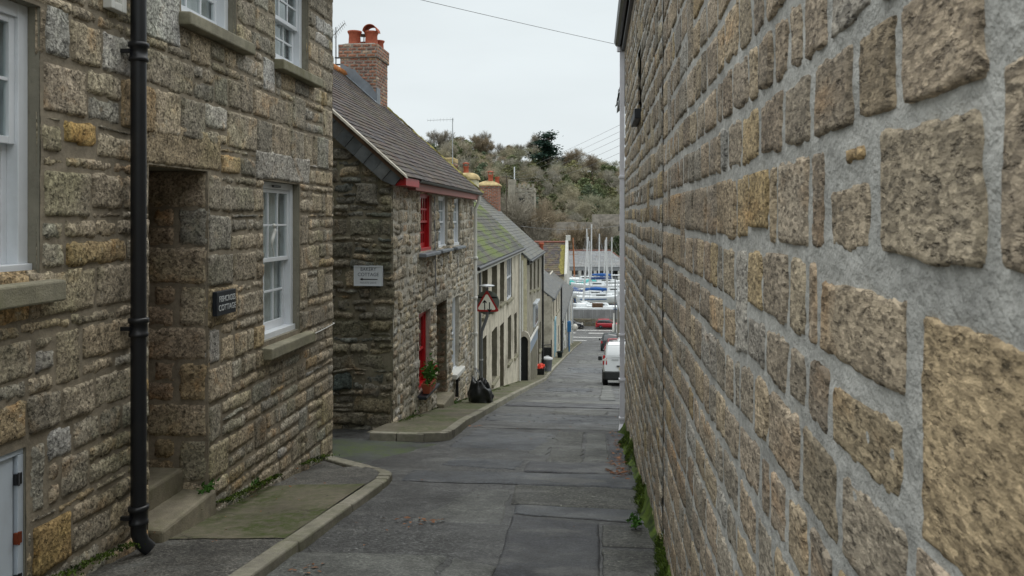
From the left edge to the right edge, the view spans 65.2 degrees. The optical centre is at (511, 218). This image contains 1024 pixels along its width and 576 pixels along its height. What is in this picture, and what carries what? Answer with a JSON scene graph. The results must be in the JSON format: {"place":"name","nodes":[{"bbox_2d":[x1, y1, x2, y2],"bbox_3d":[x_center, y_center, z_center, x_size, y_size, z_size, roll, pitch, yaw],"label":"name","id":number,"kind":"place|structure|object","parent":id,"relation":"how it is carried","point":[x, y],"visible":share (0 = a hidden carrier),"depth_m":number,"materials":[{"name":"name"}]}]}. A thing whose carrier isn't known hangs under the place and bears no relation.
{"place":"outdoors","nodes":[
{"label":"outdoors","id":0,"kind":"place"},
{"bbox_2d":[86,341,579,575],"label":"pavement","id":1,"kind":"structure","parent":0,"point":[253,528],"depth_m":6.06,"materials":[{"name":"concrete"}]},
{"bbox_2d":[51,382,516,575],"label":"pavement moss","id":2,"kind":"object","parent":1,"relation":"on","point":[227,499],"visible":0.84,"depth_m":6.36,"materials":[{"name":"green plant"}]},
{"bbox_2d":[251,476,259,485],"bbox_3d":[-2.248,2.306,7.002,0.060,0.080,0.188,0,0,6],"label":"weed","id":3,"kind":"object","parent":2,"relation":"on","point":[257,480],"visible":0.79,"depth_m":7.00,"materials":[{"name":"green plant"}]},
{"bbox_2d":[467,367,493,402],"bbox_3d":[-0.665,3.532,16.915,0.540,0.728,0.547,0,0,-24],"label":"garden sack","id":4,"kind":"object","parent":1,"relation":"on","point":[479,391],"visible":0.96,"depth_m":16.72,"materials":[{"name":"black plastic"}]},
{"bbox_2d":[477,284,498,377],"bbox_3d":[-0.621,3.008,19.739,0.600,2.766,0.390,0,0,6],"label":"road sign","id":5,"kind":"object","parent":1,"relation":"on","point":[487,302],"visible":0.92,"depth_m":19.76,"materials":[{"name":"white metal"}]},
{"bbox_2d":[537,363,544,374],"bbox_3d":[1.350,7.225,38.477,0.528,0.586,0.664,0,0,6],"label":"recycling box","id":6,"kind":"object","parent":1,"relation":"on","point":[540,368],"visible":0.75,"depth_m":38.23,"materials":[{"name":"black plastic"}]},
{"bbox_2d":[544,340,551,356],"bbox_3d":[1.946,8.342,50.112,1.090,1.500,0.150,0,0,6],"label":"railing","id":7,"kind":"object","parent":1,"relation":"on","point":[548,351],"visible":0.3,"depth_m":50.08,"materials":[{"name":"black metal"}]},
{"bbox_2d":[544,356,552,370],"bbox_3d":[1.825,7.496,41.332,0.600,0.803,0.594,0,0,6],"label":"dustbin","id":8,"kind":"object","parent":1,"relation":"on","point":[548,362],"visible":0.89,"depth_m":41.12,"materials":[{"name":"grey plastic"}]},
{"bbox_2d":[557,351,562,357],"bbox_3d":[3.437,9.803,57.553,0.466,0.460,0.481,0,0,-41],"label":"bucket","id":9,"kind":"object","parent":1,"relation":"on","point":[559,354],"visible":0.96,"depth_m":57.41,"materials":[{"name":"plastic"}]},
{"bbox_2d":[567,321,570,351],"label":"sign","id":10,"kind":"object","parent":1,"relation":"on","point":[569,326],"visible":1,"depth_m":69.92,"materials":[{"name":"metal"}]},
{"bbox_2d":[266,326,659,575],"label":"road","id":11,"kind":"structure","parent":0,"point":[541,485],"depth_m":7.03,"materials":[{"name":"grey asphalt"}]},
{"bbox_2d":[144,416,629,572],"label":"fallen leaves","id":12,"kind":"object","parent":11,"relation":"on","point":[433,521],"visible":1,"depth_m":8.29,"materials":[{"name":"brown plant"}]},
{"bbox_2d":[573,320,583,328],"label":"parked car","id":13,"kind":"object","parent":11,"relation":"on","point":[579,324],"visible":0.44,"depth_m":128.76,"materials":[{"name":"black paint"}]},
{"bbox_2d":[576,330,611,340],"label":"road markings","id":14,"kind":"object","parent":11,"relation":"on","point":[594,337],"visible":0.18,"depth_m":118.57,"materials":[{"name":"paint"}]},
{"bbox_2d":[595,318,616,328],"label":"parked car","id":15,"kind":"object","parent":11,"relation":"on","point":[603,322],"visible":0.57,"depth_m":128.58,"materials":[{"name":"red paint"}]},
{"bbox_2d":[599,333,617,350],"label":"parked car","id":16,"kind":"object","parent":11,"relation":"on","point":[605,337],"visible":0.49,"depth_m":76.22,"materials":[{"name":"paint"}]},
{"bbox_2d":[598,341,619,384],"bbox_3d":[4.595,5.903,32.758,2.111,2.202,4.203,0,0,6],"label":"panel van","id":17,"kind":"object","parent":11,"relation":"on","point":[611,364],"visible":0.32,"depth_m":30.90,"materials":[{"name":"white paint"}]},
{"bbox_2d":[602,338,617,352],"bbox_3d":[7.738,9.697,59.563,2.051,1.831,4.081,0,0,6],"label":"parked car","id":18,"kind":"object","parent":11,"relation":"on","point":[611,339],"visible":0.15,"depth_m":58.38,"materials":[{"name":"red paint"}]},
{"bbox_2d":[612,313,616,331],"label":"pole","id":19,"kind":"object","parent":11,"relation":"on","point":[613,325],"visible":0.54,"depth_m":124.94,"materials":[{"name":"white metal"}]},
{"bbox_2d":[611,274,619,332],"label":"street lamp","id":20,"kind":"object","parent":11,"relation":"on","point":[615,275],"visible":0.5,"depth_m":103.11,"materials":[{"name":"grey metal"}]},
{"bbox_2d":[626,512,641,529],"bbox_3d":[0.926,2.297,6.038,0.133,0.147,0.194,0,0,6],"label":"weed","id":21,"kind":"object","parent":11,"relation":"on","point":[635,521],"visible":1,"depth_m":6.01,"materials":[{"name":"green plant"}]},
{"bbox_2d":[617,422,670,575],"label":"moss strip","id":22,"kind":"object","parent":11,"relation":"on","point":[641,498],"visible":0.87,"depth_m":6.61,"materials":[{"name":"green plant"}]},
{"bbox_2d":[332,0,625,171],"label":"sky","id":23,"kind":"structure","parent":0,"point":[511,81],"materials":[{"name":"white"}]},
{"bbox_2d":[459,161,615,302],"bbox_3d":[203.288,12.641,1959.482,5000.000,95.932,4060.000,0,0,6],"label":"ground","id":24,"kind":"structure","parent":0,"point":[557,196],"depth_m":356.90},
{"bbox_2d":[0,0,333,575],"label":"stone cottage","id":25,"kind":"structure","parent":24,"relation":"on","point":[165,165],"depth_m":5.60,"materials":[{"name":"stone"}]},
{"bbox_2d":[0,448,22,575],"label":"hatch door","id":26,"kind":"structure","parent":25,"relation":"in","point":[11,464],"depth_m":4.17,"materials":[{"name":"white paint"}]},
{"bbox_2d":[0,0,65,309],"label":"window","id":27,"kind":"structure","parent":25,"relation":"in","point":[13,16],"depth_m":4.28,"materials":[{"name":"white paint"}]},
{"bbox_2d":[196,477,219,494],"bbox_3d":[-2.356,2.094,6.195,0.119,0.119,0.272,0,0,6],"label":"weed","id":28,"kind":"object","parent":25,"relation":"on","point":[208,488],"visible":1,"depth_m":6.19,"materials":[{"name":"green plant"}]},
{"bbox_2d":[179,0,255,55],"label":"window","id":29,"kind":"structure","parent":25,"relation":"in","point":[208,19],"depth_m":6.42,"materials":[{"name":"white paint"}]},
{"bbox_2d":[212,288,235,316],"bbox_3d":[-2.296,0.670,6.391,0.042,0.190,0.330,0,0,6],"label":"name plaque","id":30,"kind":"object","parent":25,"relation":"attached to","point":[223,302],"visible":1,"depth_m":6.34,"materials":[{"name":"stone"}]},
{"bbox_2d":[271,224,275,256],"bbox_3d":[-2.292,0.210,7.684,0.043,0.320,0.095,0,0,6],"label":"window ornament","id":31,"kind":"object","parent":25,"relation":"hanging from","point":[273,232],"depth_m":7.68,"materials":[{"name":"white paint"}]},
{"bbox_2d":[261,181,314,359],"bbox_3d":[-2.268,0.470,7.801,0.322,1.630,1.130,0,0,6],"label":"window","id":32,"kind":"structure","parent":25,"relation":"in","point":[278,202],"depth_m":7.98,"materials":[{"name":"white paint"}]},
{"bbox_2d":[274,0,322,87],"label":"window","id":33,"kind":"structure","parent":25,"relation":"in","point":[292,67],"depth_m":8.22,"materials":[{"name":"white paint"}]},
{"bbox_2d":[229,341,581,575],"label":"kerb","id":34,"kind":"structure","parent":24,"relation":"on","point":[269,560],"depth_m":6.88,"materials":[{"name":"concrete"}]},
{"bbox_2d":[332,24,483,429],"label":"rubble cottage","id":35,"kind":"structure","parent":24,"relation":"on","point":[404,198],"depth_m":12.71,"materials":[{"name":"stone"}]},
{"bbox_2d":[333,21,344,64],"bbox_3d":[-4.026,-4.027,18.808,0.507,1.153,0.170,0,0,44],"label":"tv aerial","id":36,"kind":"object","parent":35,"relation":"attached to","point":[335,37],"visible":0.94,"depth_m":18.91,"materials":[{"name":"metal"}]},
{"bbox_2d":[354,266,382,285],"bbox_3d":[-2.102,0.843,11.718,0.430,0.295,0.043,0,0,6],"label":"house sign","id":37,"kind":"object","parent":35,"relation":"attached to","point":[368,275],"visible":1,"depth_m":11.70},
{"bbox_2d":[417,311,439,399],"bbox_3d":[-1.859,2.290,13.987,0.985,1.540,1.160,0,0,6],"label":"door","id":38,"kind":"structure","parent":35,"relation":"in","point":[422,317],"depth_m":14.33,"materials":[{"name":"red paint"}]},
{"bbox_2d":[420,352,439,393],"bbox_3d":[-1.400,2.647,13.809,0.341,0.642,1.009,0,0,6],"label":"potted plant","id":39,"kind":"object","parent":35,"relation":"on","point":[428,384],"visible":1,"depth_m":13.64,"materials":[{"name":"plant"}]},
{"bbox_2d":[419,193,440,257],"bbox_3d":[-1.533,0.100,14.083,0.337,1.120,1.300,0,0,6],"label":"window","id":40,"kind":"structure","parent":35,"relation":"in","point":[424,198],"depth_m":14.39,"materials":[{"name":"red paint"}]},
{"bbox_2d":[438,196,453,252],"bbox_3d":[-1.372,0.107,15.650,0.280,1.105,1.150,0,0,6],"label":"window","id":41,"kind":"structure","parent":35,"relation":"in","point":[441,200],"depth_m":15.97,"materials":[{"name":"white paint"}]},
{"bbox_2d":[451,297,464,379],"bbox_3d":[-1.238,2.500,17.044,0.320,1.660,1.050,0,0,6],"label":"window","id":42,"kind":"structure","parent":35,"relation":"in","point":[457,371],"depth_m":17.34,"materials":[{"name":"white paint"}]},
{"bbox_2d":[453,199,465,249],"bbox_3d":[-1.210,0.115,17.217,0.280,1.090,1.100,0,0,6],"label":"window","id":43,"kind":"structure","parent":35,"relation":"in","point":[455,219],"depth_m":17.55,"materials":[{"name":"white paint"}]},
{"bbox_2d":[426,129,445,147],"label":"bare tree","id":44,"kind":"object","parent":24,"relation":"on","point":[436,135],"visible":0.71,"depth_m":427.70,"materials":[{"name":"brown plant"}]},
{"bbox_2d":[438,130,454,147],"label":"bare tree","id":45,"kind":"object","parent":24,"relation":"on","point":[441,138],"visible":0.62,"depth_m":426.30,"materials":[{"name":"brown plant"}]},
{"bbox_2d":[453,136,467,144],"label":"bare tree","id":46,"kind":"object","parent":24,"relation":"on","point":[461,139],"visible":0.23,"depth_m":426.85,"materials":[{"name":"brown plant"}]},
{"bbox_2d":[469,136,488,157],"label":"bare tree","id":47,"kind":"object","parent":24,"relation":"on","point":[477,146],"visible":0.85,"depth_m":420.66,"materials":[{"name":"brown plant"}]},
{"bbox_2d":[471,132,494,152],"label":"bare tree","id":48,"kind":"object","parent":24,"relation":"on","point":[483,136],"visible":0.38,"depth_m":430.27,"materials":[{"name":"brown plant"}]},
{"bbox_2d":[446,158,525,389],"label":"terraced house","id":49,"kind":"structure","parent":24,"relation":"on","point":[500,249],"depth_m":26.57,"materials":[{"name":"beige paint"}]},
{"bbox_2d":[427,118,453,163],"bbox_3d":[-2.941,-2.683,32.849,1.087,2.966,0.129,0,0,-2],"label":"tv aerial","id":50,"kind":"object","parent":49,"relation":"attached to","point":[452,119],"visible":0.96,"depth_m":32.85,"materials":[{"name":"metal"}]},
{"bbox_2d":[491,375,499,387],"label":"window","id":51,"kind":"structure","parent":49,"relation":"in","point":[495,381],"depth_m":23.93,"materials":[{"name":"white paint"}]},
{"bbox_2d":[499,301,506,307],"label":"window","id":52,"kind":"structure","parent":49,"relation":"in","point":[504,303],"depth_m":25.85,"materials":[{"name":"white paint"}]},
{"bbox_2d":[506,258,513,304],"bbox_3d":[-0.129,2.125,28.214,0.220,1.650,1.900,0,0,6],"label":"window","id":53,"kind":"structure","parent":49,"relation":"in","point":[511,299],"depth_m":28.55,"materials":[{"name":"white paint"}]},
{"bbox_2d":[507,358,512,367],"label":"window","id":54,"kind":"structure","parent":49,"relation":"in","point":[510,362],"depth_m":27.89,"materials":[{"name":"white paint"}]},
{"bbox_2d":[477,135,496,154],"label":"bare tree","id":55,"kind":"object","parent":24,"relation":"on","point":[491,147],"visible":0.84,"depth_m":421.50,"materials":[{"name":"brown plant"}]},
{"bbox_2d":[494,143,505,163],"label":"bare tree","id":56,"kind":"object","parent":24,"relation":"on","point":[499,148],"visible":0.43,"depth_m":426.06,"materials":[{"name":"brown plant"}]},
{"bbox_2d":[463,162,545,380],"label":"terraced house","id":57,"kind":"structure","parent":24,"relation":"on","point":[532,305],"depth_m":36.15,"materials":[{"name":"beige paint"}]},
{"bbox_2d":[533,299,539,327],"bbox_3d":[1.115,4.305,36.429,0.180,1.090,2.100,0,0,6],"label":"bay window","id":58,"kind":"structure","parent":57,"relation":"in","point":[535,305],"depth_m":35.60,"materials":[{"name":"white glass"}]},
{"bbox_2d":[506,175,506,215],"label":"telegraph pole","id":59,"kind":"object","parent":24,"relation":"on","point":[506,195],"visible":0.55,"depth_m":150.82,"materials":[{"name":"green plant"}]},
{"bbox_2d":[501,189,535,229],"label":"bare tree","id":60,"kind":"object","parent":24,"relation":"on","point":[503,209],"visible":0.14,"depth_m":188.27,"materials":[{"name":"brown plant"}]},
{"bbox_2d":[419,137,619,221],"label":"hillside wood","id":61,"kind":"object","parent":24,"relation":"on","point":[573,193],"visible":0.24,"depth_m":358.39,"materials":[{"name":"green plant"}]},
{"bbox_2d":[516,143,524,153],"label":"bare tree","id":62,"kind":"object","parent":24,"relation":"on","point":[520,146],"visible":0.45,"depth_m":423.52,"materials":[{"name":"brown plant"}]},
{"bbox_2d":[508,167,536,231],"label":"church tower","id":63,"kind":"structure","parent":24,"relation":"on","point":[523,193],"depth_m":192.64,"materials":[{"name":"stone"}]},
{"bbox_2d":[501,189,555,240],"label":"bare tree","id":64,"kind":"object","parent":24,"relation":"on","point":[521,214],"visible":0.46,"depth_m":185.87,"materials":[{"name":"brown plant"}]},
{"bbox_2d":[517,183,542,211],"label":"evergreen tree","id":65,"kind":"object","parent":24,"relation":"on","point":[537,202],"visible":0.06,"depth_m":301.50,"materials":[{"name":"green plant"}]},
{"bbox_2d":[524,132,541,159],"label":"bare tree","id":66,"kind":"object","parent":24,"relation":"on","point":[534,138],"visible":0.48,"depth_m":419.43,"materials":[{"name":"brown plant"}]},
{"bbox_2d":[453,154,617,221],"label":"hillside scrub","id":67,"kind":"object","parent":24,"relation":"on","point":[587,175],"visible":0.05,"depth_m":364.03,"materials":[{"name":"green plant"}]},
{"bbox_2d":[525,195,561,240],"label":"bare tree","id":68,"kind":"object","parent":24,"relation":"on","point":[546,216],"visible":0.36,"depth_m":189.45,"materials":[{"name":"brown plant"}]},
{"bbox_2d":[525,129,569,164],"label":"pine tree","id":69,"kind":"object","parent":24,"relation":"on","point":[547,148],"visible":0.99,"depth_m":390.43,"materials":[{"name":"green plant"}]},
{"bbox_2d":[534,235,569,283],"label":"cross house","id":70,"kind":"structure","parent":24,"relation":"on","point":[556,258],"depth_m":105.91,"materials":[{"name":"stone"}]},
{"bbox_2d":[544,270,562,357],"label":"terraced house","id":71,"kind":"structure","parent":24,"relation":"on","point":[552,286],"depth_m":58.49,"materials":[{"name":"beige paint"}]},
{"bbox_2d":[550,271,573,350],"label":"terraced house","id":72,"kind":"structure","parent":24,"relation":"on","point":[567,302],"depth_m":87.09,"materials":[{"name":"white paint"}]},
{"bbox_2d":[571,324,577,330],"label":"globe lamp","id":73,"kind":"object","parent":72,"relation":"attached to","point":[574,327],"visible":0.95,"depth_m":91.51,"materials":[{"name":"white paint"}]},
{"bbox_2d":[559,146,586,170],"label":"bare tree","id":74,"kind":"object","parent":24,"relation":"on","point":[574,155],"visible":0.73,"depth_m":404.77,"materials":[{"name":"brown plant"}]},
{"bbox_2d":[569,238,579,301],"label":"sailing boat","id":75,"kind":"object","parent":24,"relation":"on","point":[573,261],"visible":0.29,"depth_m":172.10,"materials":[{"name":"white plastic"}]},
{"bbox_2d":[551,219,602,249],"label":"bare tree","id":76,"kind":"object","parent":24,"relation":"on","point":[572,232],"visible":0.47,"depth_m":214.85,"materials":[{"name":"brown plant"}]},
{"bbox_2d":[552,222,602,249],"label":"distant house","id":77,"kind":"structure","parent":24,"relation":"on","point":[563,225],"depth_m":238.07,"materials":[{"name":"grey stone"}]},
{"bbox_2d":[576,303,586,306],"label":"water tank","id":78,"kind":"object","parent":24,"relation":"on","point":[581,304],"visible":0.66,"depth_m":135.26,"materials":[{"name":"white plastic"}]},
{"bbox_2d":[569,279,597,302],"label":"motor boat","id":79,"kind":"object","parent":24,"relation":"on","point":[587,280],"visible":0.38,"depth_m":158.03,"materials":[{"name":"white plastic"}]},
{"bbox_2d":[577,237,590,303],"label":"sailing boat","id":80,"kind":"object","parent":24,"relation":"on","point":[585,261],"visible":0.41,"depth_m":142.51,"materials":[{"name":"white metal"}]},
{"bbox_2d":[569,276,604,282],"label":"motor boat","id":81,"kind":"object","parent":24,"relation":"on","point":[580,278],"visible":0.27,"depth_m":163.69,"materials":[{"name":"white plastic"}]},
{"bbox_2d":[573,287,604,302],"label":"motor boat","id":82,"kind":"object","parent":24,"relation":"on","point":[574,288],"visible":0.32,"depth_m":150.88,"materials":[{"name":"white plastic"}]},
{"bbox_2d":[582,153,598,175],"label":"bare tree","id":83,"kind":"object","parent":24,"relation":"on","point":[591,161],"visible":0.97,"depth_m":397.18,"materials":[{"name":"grey plant"}]},
{"bbox_2d":[583,229,601,276],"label":"sailing boat","id":84,"kind":"object","parent":24,"relation":"on","point":[587,257],"visible":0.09,"depth_m":168.59,"materials":[{"name":"white metal"}]},
{"bbox_2d":[573,307,612,318],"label":"pontoon section","id":85,"kind":"object","parent":24,"relation":"on","point":[587,308],"visible":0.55,"depth_m":133.99,"materials":[{"name":"white"}]},
{"bbox_2d":[569,224,617,252],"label":"bare tree","id":86,"kind":"object","parent":24,"relation":"on","point":[594,239],"visible":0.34,"depth_m":215.61,"materials":[{"name":"brown plant"}]},
{"bbox_2d":[573,241,614,298],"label":"sailing boat","id":87,"kind":"object","parent":24,"relation":"on","point":[581,293],"visible":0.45,"depth_m":148.73,"materials":[{"name":"white plastic"}]},
{"bbox_2d":[569,250,619,279],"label":"boat shed","id":88,"kind":"object","parent":24,"relation":"on","point":[580,256],"visible":0.33,"depth_m":181.79,"materials":[{"name":"stone"}]},
{"bbox_2d":[573,318,616,325],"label":"harbour wall","id":89,"kind":"structure","parent":24,"relation":"on","point":[588,322],"depth_m":132.58,"materials":[{"name":"stone"}]},
{"bbox_2d":[573,309,616,318],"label":"panel fence","id":90,"kind":"object","parent":89,"relation":"on","point":[587,314],"visible":0.15,"depth_m":133.19,"materials":[{"name":"grey metal"}]},
{"bbox_2d":[573,301,616,309],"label":"motor boat","id":91,"kind":"object","parent":24,"relation":"on","point":[606,305],"visible":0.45,"depth_m":137.41,"materials":[{"name":"white plastic"}]},
{"bbox_2d":[571,224,619,287],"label":"sailing boat","id":92,"kind":"object","parent":24,"relation":"on","point":[592,284],"visible":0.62,"depth_m":155.77,"materials":[{"name":"white plastic"}]},
{"bbox_2d":[592,303,602,307],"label":"equipment crate","id":93,"kind":"object","parent":24,"relation":"on","point":[597,305],"visible":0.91,"depth_m":134.88,"materials":[{"name":"brown wood"}]},
{"bbox_2d":[576,237,619,304],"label":"sailing boat","id":94,"kind":"object","parent":24,"relation":"on","point":[600,297],"visible":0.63,"depth_m":144.72,"materials":[{"name":"white plastic"}]},
{"bbox_2d":[594,234,605,276],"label":"sailing boat","id":95,"kind":"object","parent":24,"relation":"on","point":[599,256],"visible":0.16,"depth_m":167.55,"materials":[{"name":"white metal"}]},
{"bbox_2d":[586,237,619,283],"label":"sailing boat","id":96,"kind":"object","parent":24,"relation":"on","point":[612,280],"visible":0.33,"depth_m":160.63,"materials":[{"name":"white plastic"}]},
{"bbox_2d":[588,217,619,251],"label":"bare tree","id":97,"kind":"object","parent":24,"relation":"on","point":[607,229],"visible":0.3,"depth_m":219.07,"materials":[{"name":"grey plant"}]},
{"bbox_2d":[600,240,608,276],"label":"sailing boat","id":98,"kind":"object","parent":24,"relation":"on","point":[604,256],"visible":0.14,"depth_m":173.37,"materials":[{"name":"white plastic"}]},
{"bbox_2d":[592,214,619,252],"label":"distant house","id":99,"kind":"structure","parent":24,"relation":"on","point":[606,217],"depth_m":250.38,"materials":[{"name":"grey stone"}]},
{"bbox_2d":[595,252,619,304],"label":"sailing boat","id":100,"kind":"object","parent":24,"relation":"on","point":[611,288],"visible":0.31,"depth_m":150.27,"materials":[{"name":"white plastic"}]},
{"bbox_2d":[608,235,619,255],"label":"evergreen tree","id":101,"kind":"object","parent":24,"relation":"on","point":[616,241],"visible":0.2,"depth_m":211.16,"materials":[{"name":"green plant"}]},
{"bbox_2d":[615,87,619,112],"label":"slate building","id":102,"kind":"structure","parent":24,"relation":"on","point":[618,103],"depth_m":16.00,"materials":[{"name":"grey stone"}]},
{"bbox_2d":[616,294,619,337],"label":"stone building","id":103,"kind":"structure","parent":24,"relation":"on","point":[618,312],"depth_m":102.66,"materials":[{"name":"grey"}]},
{"bbox_2d":[614,0,663,538],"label":"rubble building","id":104,"kind":"structure","parent":24,"relation":"on","point":[638,39],"depth_m":7.47,"materials":[{"name":"stone"}]},
{"bbox_2d":[423,0,616,44],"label":"overhead wire","id":105,"kind":"object","parent":104,"relation":"attached to","point":[514,21],"visible":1,"depth_m":10.18,"materials":[{"name":"black metal"}]},
{"bbox_2d":[631,108,641,126],"bbox_3d":[1.356,-1.333,8.083,0.270,0.735,0.760,0,0,6],"label":"window","id":106,"kind":"structure","parent":104,"relation":"in","point":[636,116],"depth_m":7.74,"materials":[{"name":"black glass"}]},
{"bbox_2d":[662,0,1023,575],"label":"granite building","id":107,"kind":"structure","parent":24,"relation":"on","point":[843,280],"depth_m":1.44,"materials":[{"name":"grey stone"}]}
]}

